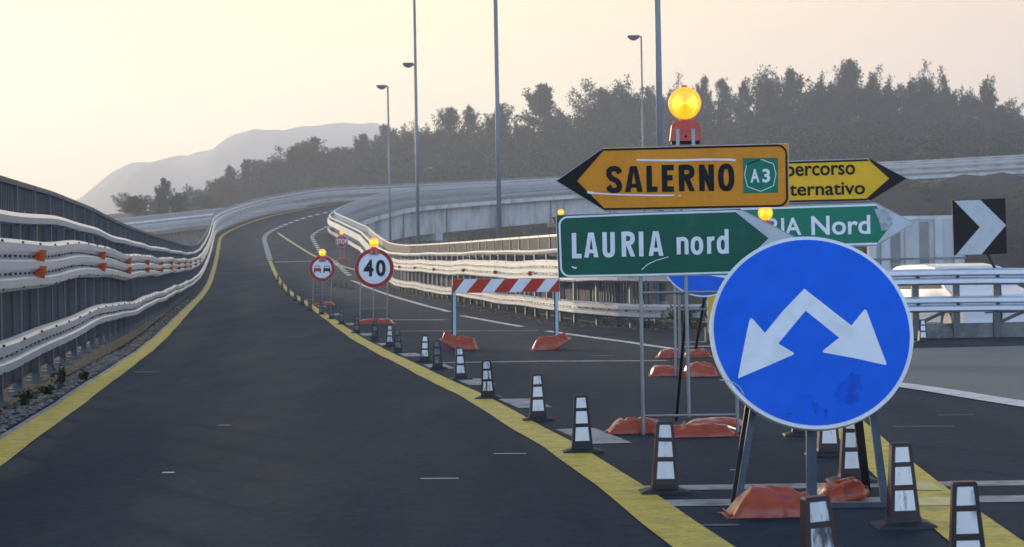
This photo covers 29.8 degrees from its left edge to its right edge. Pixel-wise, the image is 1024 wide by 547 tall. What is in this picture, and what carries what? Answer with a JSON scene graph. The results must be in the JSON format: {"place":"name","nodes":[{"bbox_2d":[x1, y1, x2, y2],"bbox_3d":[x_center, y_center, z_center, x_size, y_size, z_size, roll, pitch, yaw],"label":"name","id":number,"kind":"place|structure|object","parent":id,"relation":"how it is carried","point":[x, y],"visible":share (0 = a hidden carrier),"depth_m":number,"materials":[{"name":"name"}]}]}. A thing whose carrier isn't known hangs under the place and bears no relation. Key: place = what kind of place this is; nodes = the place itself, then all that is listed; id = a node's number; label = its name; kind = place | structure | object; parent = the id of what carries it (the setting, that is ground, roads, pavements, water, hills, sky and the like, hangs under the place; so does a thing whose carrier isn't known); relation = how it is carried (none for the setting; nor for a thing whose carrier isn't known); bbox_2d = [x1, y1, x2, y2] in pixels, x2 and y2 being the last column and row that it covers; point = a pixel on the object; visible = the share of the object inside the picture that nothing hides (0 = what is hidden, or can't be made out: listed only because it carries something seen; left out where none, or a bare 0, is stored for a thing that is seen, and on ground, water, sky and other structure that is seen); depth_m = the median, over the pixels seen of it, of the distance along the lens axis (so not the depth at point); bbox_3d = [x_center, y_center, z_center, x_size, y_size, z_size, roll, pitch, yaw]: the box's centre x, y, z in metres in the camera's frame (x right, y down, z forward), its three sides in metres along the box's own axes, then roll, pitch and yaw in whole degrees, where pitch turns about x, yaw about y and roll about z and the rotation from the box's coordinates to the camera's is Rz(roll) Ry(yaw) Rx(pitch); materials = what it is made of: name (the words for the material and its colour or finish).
{"place":"outdoors","nodes":[
{"label":"outdoors","id":0,"kind":"place"},
{"bbox_2d":[76,122,466,214],"bbox_3d":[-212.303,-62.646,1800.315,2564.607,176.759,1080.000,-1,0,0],"label":"mountain","id":1,"kind":"structure","parent":0,"point":[195,171],"depth_m":1699.75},
{"bbox_2d":[0,192,1023,546],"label":"road","id":2,"kind":"structure","parent":0,"point":[248,402],"depth_m":12.19,"materials":[{"name":"asphalt"}]},
{"bbox_2d":[0,269,210,432],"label":"gutter","id":3,"kind":"object","parent":2,"relation":"on","point":[195,293],"visible":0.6,"depth_m":33.79,"materials":[{"name":"concrete"}]},
{"bbox_2d":[0,299,191,433],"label":"gutter debris","id":4,"kind":"object","parent":3,"relation":"on","point":[109,359],"visible":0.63,"depth_m":20.16,"materials":[{"name":"gravel"}]},
{"bbox_2d":[0,206,317,439],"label":"edge line","id":5,"kind":"object","parent":2,"relation":"on","point":[13,429],"visible":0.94,"depth_m":20.22,"materials":[{"name":"paint"}]},
{"bbox_2d":[0,203,348,465],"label":"edge line","id":6,"kind":"object","parent":2,"relation":"on","point":[15,442],"visible":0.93,"depth_m":17.99,"materials":[{"name":"yellow paint"}]},
{"bbox_2d":[0,196,465,411],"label":"kerb","id":7,"kind":"structure","parent":2,"relation":"on","point":[111,347],"depth_m":28.67,"materials":[{"name":"concrete"}]},
{"bbox_2d":[0,158,1019,407],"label":"guard rail","id":8,"kind":"object","parent":7,"relation":"on","point":[168,278],"visible":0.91,"depth_m":24.90,"materials":[{"name":"metal"}]},
{"bbox_2d":[0,155,1022,402],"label":"parapet fence","id":9,"kind":"object","parent":7,"relation":"on","point":[20,197],"visible":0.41,"depth_m":24.03,"materials":[{"name":"grey metal"}]},
{"bbox_2d":[309,256,334,301],"bbox_3d":[-5.879,0.205,59.890,0.809,1.529,0.362,-1,0,0],"label":"road sign","id":10,"kind":"object","parent":2,"relation":"on","point":[321,271],"visible":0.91,"depth_m":59.72,"materials":[{"name":"grey metal"}]},
{"bbox_2d":[355,249,393,320],"bbox_3d":[-3.044,0.279,42.869,0.872,1.669,0.362,-1,0,0],"label":"road sign","id":11,"kind":"object","parent":2,"relation":"on","point":[373,271],"visible":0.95,"depth_m":42.69,"materials":[{"name":"grey metal"}]},
{"bbox_2d":[376,85,391,242],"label":"street lamp","id":12,"kind":"object","parent":2,"relation":"on","point":[381,87],"visible":0.76,"depth_m":119.98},
{"bbox_2d":[413,0,419,243],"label":"street lamp","id":13,"kind":"object","parent":2,"relation":"on","point":[416,134],"visible":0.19,"depth_m":81.98,"materials":[{"name":"metal"}]},
{"bbox_2d":[428,340,447,368],"bbox_3d":[-0.874,0.947,22.517,0.236,0.335,0.200,-2,-1,-4],"label":"delineator","id":14,"kind":"object","parent":2,"relation":"on","point":[437,363],"visible":1,"depth_m":22.48,"materials":[{"name":"plastic"}]},
{"bbox_2d":[439,332,478,349],"bbox_3d":[-0.786,0.997,28.744,0.600,0.274,0.262,-1,0,8],"label":"sandbag","id":15,"kind":"object","parent":2,"relation":"on","point":[454,341],"visible":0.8,"depth_m":28.65,"materials":[{"name":"orange plastic"}]},
{"bbox_2d":[449,347,471,379],"bbox_3d":[-0.539,0.931,19.940,0.236,0.335,0.200,-2,-2,-7],"label":"delineator","id":16,"kind":"object","parent":2,"relation":"on","point":[460,371],"visible":0.99,"depth_m":19.90,"materials":[{"name":"plastic"}]},
{"bbox_2d":[475,360,501,398],"bbox_3d":[-0.212,0.911,16.616,0.236,0.335,0.200,-3,0,1],"label":"traffic cone","id":17,"kind":"object","parent":2,"relation":"on","point":[487,387],"visible":1,"depth_m":16.58,"materials":[{"name":"plastic"}]},
{"bbox_2d":[493,0,501,238],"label":"street lamp","id":18,"kind":"object","parent":2,"relation":"on","point":[498,158],"visible":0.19,"depth_m":56.97,"materials":[{"name":"metal"}]},
{"bbox_2d":[268,260,734,546],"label":"lane line","id":19,"kind":"object","parent":2,"relation":"on","point":[667,522],"visible":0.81,"depth_m":10.11,"materials":[{"name":"yellow paint"}]},
{"bbox_2d":[452,278,559,335],"bbox_3d":[-0.092,0.608,29.003,1.640,1.087,0.550,-1,0,0],"label":"barrier board","id":20,"kind":"object","parent":2,"relation":"on","point":[498,285],"visible":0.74,"depth_m":28.97,"materials":[{"name":"metal"}]},
{"bbox_2d":[522,374,554,420],"bbox_3d":[0.184,0.893,13.921,0.236,0.335,0.200,-1,-2,-3],"label":"traffic cone","id":21,"kind":"object","parent":2,"relation":"on","point":[537,411],"visible":0.99,"depth_m":13.88,"materials":[{"name":"plastic"}]},
{"bbox_2d":[381,284,701,329],"bbox_3d":[-4.095,0.087,83.073,2.787,2.624,95.355,-1,0,-8],"label":"gutter","id":22,"kind":"object","parent":2,"relation":"on","point":[493,310],"visible":0.47,"depth_m":47.31,"materials":[{"name":"concrete"}]},
{"bbox_2d":[388,290,703,330],"bbox_3d":[-1.331,0.888,58.124,2.653,0.708,46.547,-1,0,-11],"label":"verge debris","id":23,"kind":"object","parent":2,"relation":"on","point":[565,319],"visible":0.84,"depth_m":47.66,"materials":[{"name":"gravel"}]},
{"bbox_2d":[530,332,570,349],"bbox_3d":[0.563,0.983,28.087,0.605,0.250,0.264,-1,0,-8],"label":"sandbag","id":24,"kind":"object","parent":2,"relation":"on","point":[555,342],"visible":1,"depth_m":27.99,"materials":[{"name":"orange plastic"}]},
{"bbox_2d":[562,395,602,452],"bbox_3d":[0.406,0.878,11.261,0.236,0.335,0.200,-2,-2,-2],"label":"traffic cone","id":25,"kind":"object","parent":2,"relation":"on","point":[582,442],"visible":0.99,"depth_m":11.22,"materials":[{"name":"plastic"}]},
{"bbox_2d":[556,428,631,443],"bbox_3d":[0.514,1.043,12.407,0.270,0.001,1.240,-1,0,-8],"label":"worn dash","id":26,"kind":"object","parent":2,"relation":"on","point":[599,436],"visible":0.75,"depth_m":12.24,"materials":[{"name":"paint"}]},
{"bbox_2d":[603,417,658,433],"bbox_3d":[0.801,0.990,12.615,0.419,0.102,0.242,-1,0,6],"label":"sandbag","id":27,"kind":"object","parent":2,"relation":"on","point":[629,425],"visible":0.83,"depth_m":12.53,"materials":[{"name":"orange plastic"}]},
{"bbox_2d":[654,0,667,320],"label":"street lamp","id":28,"kind":"object","parent":2,"relation":"on","point":[659,126],"visible":0.45,"depth_m":38.46,"materials":[{"name":"metal"}]},
{"bbox_2d":[648,365,678,376],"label":"sandbag","id":29,"kind":"object","parent":2,"relation":"on","point":[661,370],"visible":0.84,"depth_m":19.89,"materials":[{"name":"orange plastic"}]},
{"bbox_2d":[638,421,691,494],"bbox_3d":[0.716,0.862,9.041,0.236,0.335,0.200,0,-2,-2],"label":"traffic cone","id":30,"kind":"object","parent":2,"relation":"on","point":[664,479],"visible":1,"depth_m":9.00,"materials":[{"name":"plastic"}]},
{"bbox_2d":[327,157,1022,326],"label":"guard rail","id":31,"kind":"object","parent":2,"relation":"on","point":[484,268],"visible":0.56,"depth_m":51.33,"materials":[{"name":"metal"}]},
{"bbox_2d":[556,143,794,434],"bbox_3d":[1.087,0.106,12.730,1.589,1.866,0.637,-1,0,0],"label":"direction sign","id":32,"kind":"object","parent":2,"relation":"on","point":[716,239],"visible":0.96,"depth_m":12.42,"materials":[{"name":"green metal"}]},
{"bbox_2d":[668,85,701,145],"bbox_3d":[1.117,-1.018,12.452,0.210,0.395,0.084,-1,0,0],"label":"beacon lamp","id":33,"kind":"object","parent":32,"relation":"on","point":[684,103],"visible":1,"depth_m":12.42,"materials":[{"name":"yellow plastic"}]},
{"bbox_2d":[661,302,706,329],"bbox_3d":[3.250,0.809,36.323,0.928,0.618,0.628,-1,0,0],"label":"bush","id":34,"kind":"object","parent":2,"relation":"on","point":[670,316],"visible":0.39,"depth_m":36.20,"materials":[{"name":"green plant"}]},
{"bbox_2d":[356,169,1023,328],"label":"kerb","id":35,"kind":"structure","parent":2,"relation":"on","point":[623,321],"depth_m":50.58,"materials":[{"name":"concrete"}]},
{"bbox_2d":[334,155,1023,326],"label":"parapet fence","id":36,"kind":"object","parent":35,"relation":"on","point":[483,191],"visible":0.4,"depth_m":82.15,"materials":[{"name":"metal"}]},
{"bbox_2d":[667,209,726,375],"bbox_3d":[1.981,0.196,20.021,0.908,1.723,0.421,-1,0,0],"label":"road sign","id":37,"kind":"object","parent":2,"relation":"on","point":[706,283],"visible":0.23,"depth_m":19.82,"materials":[{"name":"blue metal"}]},
{"bbox_2d":[682,362,718,376],"bbox_3d":[1.926,0.980,19.806,0.387,0.148,0.302,-1,0,-5],"label":"sandbag","id":38,"kind":"object","parent":2,"relation":"on","point":[701,369],"visible":0.84,"depth_m":19.69,"materials":[{"name":"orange plastic"}]},
{"bbox_2d":[674,422,738,437],"bbox_3d":[1.192,0.991,12.266,0.507,0.084,0.220,-1,0,-4],"label":"sandbag","id":39,"kind":"object","parent":2,"relation":"on","point":[699,429],"visible":0.84,"depth_m":12.18,"materials":[{"name":"orange plastic"}]},
{"bbox_2d":[682,417,742,425],"bbox_3d":[1.385,1.007,13.163,0.459,0.053,0.306,-1,0,10],"label":"sandbag","id":40,"kind":"object","parent":2,"relation":"on","point":[730,421],"visible":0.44,"depth_m":13.08,"materials":[{"name":"orange plastic"}]},
{"bbox_2d":[717,484,809,518],"bbox_3d":[1.089,0.952,8.121,0.418,0.128,0.251,-1,0,-3],"label":"sandbag","id":41,"kind":"object","parent":2,"relation":"on","point":[761,501],"visible":0.83,"depth_m":8.03,"materials":[{"name":"orange plastic"}]},
{"bbox_2d":[677,158,913,357],"bbox_3d":[3.565,-0.170,24.537,3.035,2.527,0.578,-1,0,0],"label":"direction sign","id":42,"kind":"object","parent":2,"relation":"on","point":[857,224],"visible":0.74,"depth_m":24.26,"materials":[{"name":"yellow metal"}]},
{"bbox_2d":[709,237,913,507],"bbox_3d":[1.346,0.430,8.610,0.911,1.199,0.574,-1,0,0],"label":"road sign","id":43,"kind":"object","parent":2,"relation":"on","point":[810,336],"visible":0.98,"depth_m":8.62,"materials":[{"name":"metal"}]},
{"bbox_2d":[800,494,837,546],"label":"delineator","id":44,"kind":"object","parent":2,"relation":"on","point":[817,527],"visible":1,"depth_m":5.82,"materials":[{"name":"black plastic"}]},
{"bbox_2d":[804,429,839,456],"bbox_3d":[1.770,0.851,10.800,0.236,0.335,0.200,0,-1,-1],"label":"delineator","id":45,"kind":"object","parent":2,"relation":"on","point":[828,443],"visible":0.35,"depth_m":10.76,"materials":[{"name":"plastic"}]},
{"bbox_2d":[645,480,1023,489],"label":"cross bar","id":46,"kind":"object","parent":2,"relation":"on","point":[803,485],"visible":0.54,"depth_m":9.22,"materials":[{"name":"paint"}]},
{"bbox_2d":[666,495,1023,505],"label":"cross bar","id":47,"kind":"object","parent":2,"relation":"on","point":[714,502],"visible":0.46,"depth_m":8.58,"materials":[{"name":"paint"}]},
{"bbox_2d":[817,477,868,501],"bbox_3d":[1.463,0.964,8.636,0.247,0.098,0.202,-1,0,-8],"label":"sandbag","id":48,"kind":"object","parent":47,"relation":"on","point":[849,489],"visible":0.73,"depth_m":8.56,"materials":[{"name":"orange plastic"}]},
{"bbox_2d":[825,424,877,482],"bbox_3d":[1.651,0.846,9.376,0.236,0.335,0.200,-1,0,1],"label":"delineator","id":49,"kind":"object","parent":2,"relation":"on","point":[848,462],"visible":0.45,"depth_m":9.34,"materials":[{"name":"plastic"}]},
{"bbox_2d":[704,268,1023,341],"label":"guard rail","id":50,"kind":"object","parent":2,"relation":"on","point":[995,303],"visible":0.37,"depth_m":29.97,"materials":[{"name":"metal"}]},
{"bbox_2d":[870,442,937,529],"bbox_3d":[1.553,0.841,7.676,0.236,0.335,0.200,-2,0,0],"label":"traffic cone","id":51,"kind":"object","parent":2,"relation":"on","point":[903,511],"visible":1,"depth_m":7.64,"materials":[{"name":"plastic"}]},
{"bbox_2d":[838,421,1023,546],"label":"lane line","id":52,"kind":"object","parent":2,"relation":"on","point":[996,534],"visible":0.3,"depth_m":8.13,"materials":[{"name":"yellow paint"}]},
{"bbox_2d":[899,382,1023,406],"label":"lane line","id":53,"kind":"object","parent":2,"relation":"on","point":[984,397],"visible":0.85,"depth_m":15.90,"materials":[{"name":"white paint"}]},
{"bbox_2d":[902,346,1023,400],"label":"old road surface","id":54,"kind":"object","parent":2,"relation":"on","point":[997,371],"depth_m":20.09,"materials":[{"name":"asphalt"}]},
{"bbox_2d":[949,480,984,546],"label":"delineator","id":55,"kind":"object","parent":2,"relation":"on","point":[965,526],"visible":1,"depth_m":6.16,"materials":[{"name":"plastic"}]},
{"bbox_2d":[952,198,1006,321],"bbox_3d":[7.433,-0.090,30.652,0.855,2.196,0.116,-1,0,0],"label":"chevron sign","id":56,"kind":"object","parent":2,"relation":"on","point":[979,226],"visible":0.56,"depth_m":30.60,"materials":[{"name":"metal"}]},
{"bbox_2d":[0,0,1023,199],"label":"sky","id":57,"kind":"structure","parent":0,"point":[90,90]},
{"bbox_2d":[40,138,1023,367],"bbox_3d":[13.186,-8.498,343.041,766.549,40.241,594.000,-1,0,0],"label":"hill","id":58,"kind":"structure","parent":0,"point":[997,186],"depth_m":204.15,"materials":[{"name":"plant"}]},
{"bbox_2d":[110,192,155,221],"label":"tree","id":59,"kind":"object","parent":58,"relation":"on","point":[132,205],"visible":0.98,"depth_m":260.91,"materials":[{"name":"green plant"}]},
{"bbox_2d":[152,177,178,216],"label":"tree","id":60,"kind":"object","parent":58,"relation":"on","point":[163,193],"visible":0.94,"depth_m":261.51,"materials":[{"name":"green plant"}]},
{"bbox_2d":[168,192,192,219],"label":"tree","id":61,"kind":"object","parent":58,"relation":"on","point":[180,199],"visible":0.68,"depth_m":265.51,"materials":[{"name":"green plant"}]},
{"bbox_2d":[205,176,245,204],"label":"tree","id":62,"kind":"object","parent":58,"relation":"on","point":[220,187],"visible":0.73,"depth_m":380.04,"materials":[{"name":"green plant"}]},
{"bbox_2d":[220,164,247,203],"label":"tree","id":63,"kind":"object","parent":58,"relation":"on","point":[231,172],"visible":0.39,"depth_m":389.36,"materials":[{"name":"green plant"}]},
{"bbox_2d":[237,158,258,200],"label":"tree","id":64,"kind":"object","parent":58,"relation":"on","point":[246,167],"visible":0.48,"depth_m":394.83,"materials":[{"name":"green plant"}]},
{"bbox_2d":[251,151,301,185],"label":"tree","id":65,"kind":"object","parent":58,"relation":"on","point":[268,170],"visible":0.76,"depth_m":398.67,"materials":[{"name":"green plant"}]},
{"bbox_2d":[274,137,335,186],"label":"tree","id":66,"kind":"object","parent":58,"relation":"on","point":[296,158],"visible":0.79,"depth_m":400.62,"materials":[{"name":"green plant"}]},
{"bbox_2d":[300,135,334,187],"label":"tree","id":67,"kind":"object","parent":58,"relation":"on","point":[321,165],"visible":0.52,"depth_m":403.14,"materials":[{"name":"green plant"}]},
{"bbox_2d":[331,138,381,173],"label":"tree","id":68,"kind":"object","parent":58,"relation":"on","point":[359,149],"visible":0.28,"depth_m":416.87,"materials":[{"name":"green plant"}]},
{"bbox_2d":[365,123,400,155],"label":"tree","id":69,"kind":"object","parent":58,"relation":"on","point":[383,133],"visible":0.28,"depth_m":419.29,"materials":[{"name":"green plant"}]},
{"bbox_2d":[379,123,434,167],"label":"tree","id":70,"kind":"object","parent":58,"relation":"on","point":[404,143],"visible":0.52,"depth_m":408.31,"materials":[{"name":"green plant"}]},
{"bbox_2d":[405,120,445,167],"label":"tree","id":71,"kind":"object","parent":58,"relation":"on","point":[433,148],"visible":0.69,"depth_m":408.13,"materials":[{"name":"green plant"}]},
{"bbox_2d":[431,107,468,163],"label":"tree","id":72,"kind":"object","parent":58,"relation":"on","point":[449,118],"visible":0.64,"depth_m":407.26,"materials":[{"name":"green plant"}]},
{"bbox_2d":[454,104,486,161],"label":"tree","id":73,"kind":"object","parent":58,"relation":"on","point":[470,119],"visible":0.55,"depth_m":409.57,"materials":[{"name":"green plant"}]},
{"bbox_2d":[478,102,515,152],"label":"tree","id":74,"kind":"object","parent":58,"relation":"on","point":[489,131],"visible":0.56,"depth_m":405.05,"materials":[{"name":"green plant"}]},
{"bbox_2d":[510,83,595,153],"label":"tree","id":75,"kind":"object","parent":58,"relation":"on","point":[539,101],"visible":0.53,"depth_m":417.41,"materials":[{"name":"green plant"}]},
{"bbox_2d":[536,101,578,156],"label":"tree","id":76,"kind":"object","parent":58,"relation":"on","point":[558,121],"visible":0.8,"depth_m":409.94,"materials":[{"name":"green plant"}]},
{"bbox_2d":[563,91,614,153],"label":"tree","id":77,"kind":"object","parent":58,"relation":"on","point":[577,106],"visible":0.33,"depth_m":418.62,"materials":[{"name":"green plant"}]},
{"bbox_2d":[569,78,623,136],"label":"tree","id":78,"kind":"object","parent":58,"relation":"on","point":[601,98],"visible":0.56,"depth_m":418.69,"materials":[{"name":"green plant"}]},
{"bbox_2d":[172,100,1023,243],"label":"hillside wood","id":79,"kind":"object","parent":58,"relation":"on","point":[880,134],"visible":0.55,"depth_m":368.99,"materials":[{"name":"green plant"}]},
{"bbox_2d":[607,74,664,140],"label":"tree","id":80,"kind":"object","parent":58,"relation":"on","point":[629,104],"visible":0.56,"depth_m":404.62,"materials":[{"name":"green plant"}]},
{"bbox_2d":[639,84,674,139],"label":"tree","id":81,"kind":"object","parent":58,"relation":"on","point":[665,117],"visible":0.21,"depth_m":412.10,"materials":[{"name":"green plant"}]},
{"bbox_2d":[663,94,717,129],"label":"tree","id":82,"kind":"object","parent":58,"relation":"on","point":[704,111],"visible":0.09,"depth_m":418.35,"materials":[{"name":"green plant"}]},
{"bbox_2d":[692,74,717,143],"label":"tree","id":83,"kind":"object","parent":58,"relation":"on","point":[702,89],"visible":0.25,"depth_m":424.17,"materials":[{"name":"green plant"}]},
{"bbox_2d":[419,131,1023,318],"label":"scrub","id":84,"kind":"object","parent":58,"relation":"on","point":[862,249],"visible":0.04,"depth_m":288.82,"materials":[{"name":"green plant"}]},
{"bbox_2d":[714,77,733,127],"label":"tree","id":85,"kind":"object","parent":58,"relation":"on","point":[723,113],"visible":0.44,"depth_m":421.68,"materials":[{"name":"green plant"}]},
{"bbox_2d":[726,75,765,132],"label":"tree","id":86,"kind":"object","parent":58,"relation":"on","point":[743,94],"visible":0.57,"depth_m":411.18,"materials":[{"name":"green plant"}]},
{"bbox_2d":[746,64,805,128],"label":"tree","id":87,"kind":"object","parent":58,"relation":"on","point":[767,96],"visible":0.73,"depth_m":410.10,"materials":[{"name":"green plant"}]},
{"bbox_2d":[770,66,823,132],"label":"tree","id":88,"kind":"object","parent":58,"relation":"on","point":[808,115],"visible":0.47,"depth_m":414.40,"materials":[{"name":"green plant"}]},
{"bbox_2d":[799,71,836,125],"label":"tree","id":89,"kind":"object","parent":58,"relation":"on","point":[821,92],"visible":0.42,"depth_m":420.27,"materials":[{"name":"green plant"}]},
{"bbox_2d":[821,58,869,137],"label":"tree","id":90,"kind":"object","parent":58,"relation":"on","point":[846,104],"visible":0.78,"depth_m":409.49,"materials":[{"name":"green plant"}]},
{"bbox_2d":[853,64,896,123],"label":"tree","id":91,"kind":"object","parent":58,"relation":"on","point":[871,95],"visible":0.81,"depth_m":407.61,"materials":[{"name":"green plant"}]},
{"bbox_2d":[876,73,914,122],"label":"tree","id":92,"kind":"object","parent":58,"relation":"on","point":[895,103],"visible":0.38,"depth_m":412.10,"materials":[{"name":"green plant"}]},
{"bbox_2d":[897,59,934,116],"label":"tree","id":93,"kind":"object","parent":58,"relation":"on","point":[912,90],"visible":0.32,"depth_m":417.22,"materials":[{"name":"green plant"}]},
{"bbox_2d":[867,215,965,269],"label":"panelled wall","id":94,"kind":"structure","parent":58,"relation":"on","point":[925,240],"depth_m":92.08,"materials":[{"name":"metal"}]},
{"bbox_2d":[897,76,943,127],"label":"tree","id":95,"kind":"object","parent":58,"relation":"on","point":[924,98],"visible":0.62,"depth_m":406.37,"materials":[{"name":"green plant"}]},
{"bbox_2d":[929,65,973,129],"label":"tree","id":96,"kind":"object","parent":58,"relation":"on","point":[943,96],"visible":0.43,"depth_m":427.72,"materials":[{"name":"green plant"}]},
{"bbox_2d":[939,84,992,125],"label":"tree","id":97,"kind":"object","parent":58,"relation":"on","point":[965,104],"visible":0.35,"depth_m":423.84,"materials":[{"name":"green plant"}]},
{"bbox_2d":[963,75,998,123],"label":"tree","id":98,"kind":"object","parent":58,"relation":"on","point":[986,88],"visible":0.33,"depth_m":425.38,"materials":[{"name":"green plant"}]},
{"bbox_2d":[975,97,1023,130],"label":"tree","id":99,"kind":"object","parent":58,"relation":"on","point":[1001,111],"visible":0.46,"depth_m":406.41,"materials":[{"name":"green plant"}]},
{"bbox_2d":[643,318,940,323],"bbox_3d":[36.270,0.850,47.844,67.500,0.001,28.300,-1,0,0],"label":"guardrail","id":100,"kind":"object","parent":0,"point":[706,319],"depth_m":57.55,"materials":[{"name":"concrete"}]},
{"bbox_2d":[894,263,1023,322],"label":"parked car","id":101,"kind":"object","parent":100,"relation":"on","point":[971,290],"visible":0.23,"depth_m":39.15,"materials":[{"name":"white paint"}]},
{"label":"ground","id":102,"kind":"structure","parent":0,"visible":0},
{"bbox_2d":[87,219,247,345],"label":"viaduct","id":103,"kind":"object","parent":102,"relation":"on","point":[189,235],"visible":0.11,"depth_m":242.38,"materials":[{"name":"concrete"}]},
{"bbox_2d":[116,203,306,230],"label":"parapet fence","id":104,"kind":"object","parent":103,"relation":"on","point":[152,222],"visible":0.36,"depth_m":239.35,"materials":[{"name":"metal"}]},
{"bbox_2d":[359,170,1023,244],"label":"viaduct","id":105,"kind":"object","parent":102,"relation":"on","point":[437,222],"visible":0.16,"depth_m":220.88,"materials":[{"name":"concrete"}]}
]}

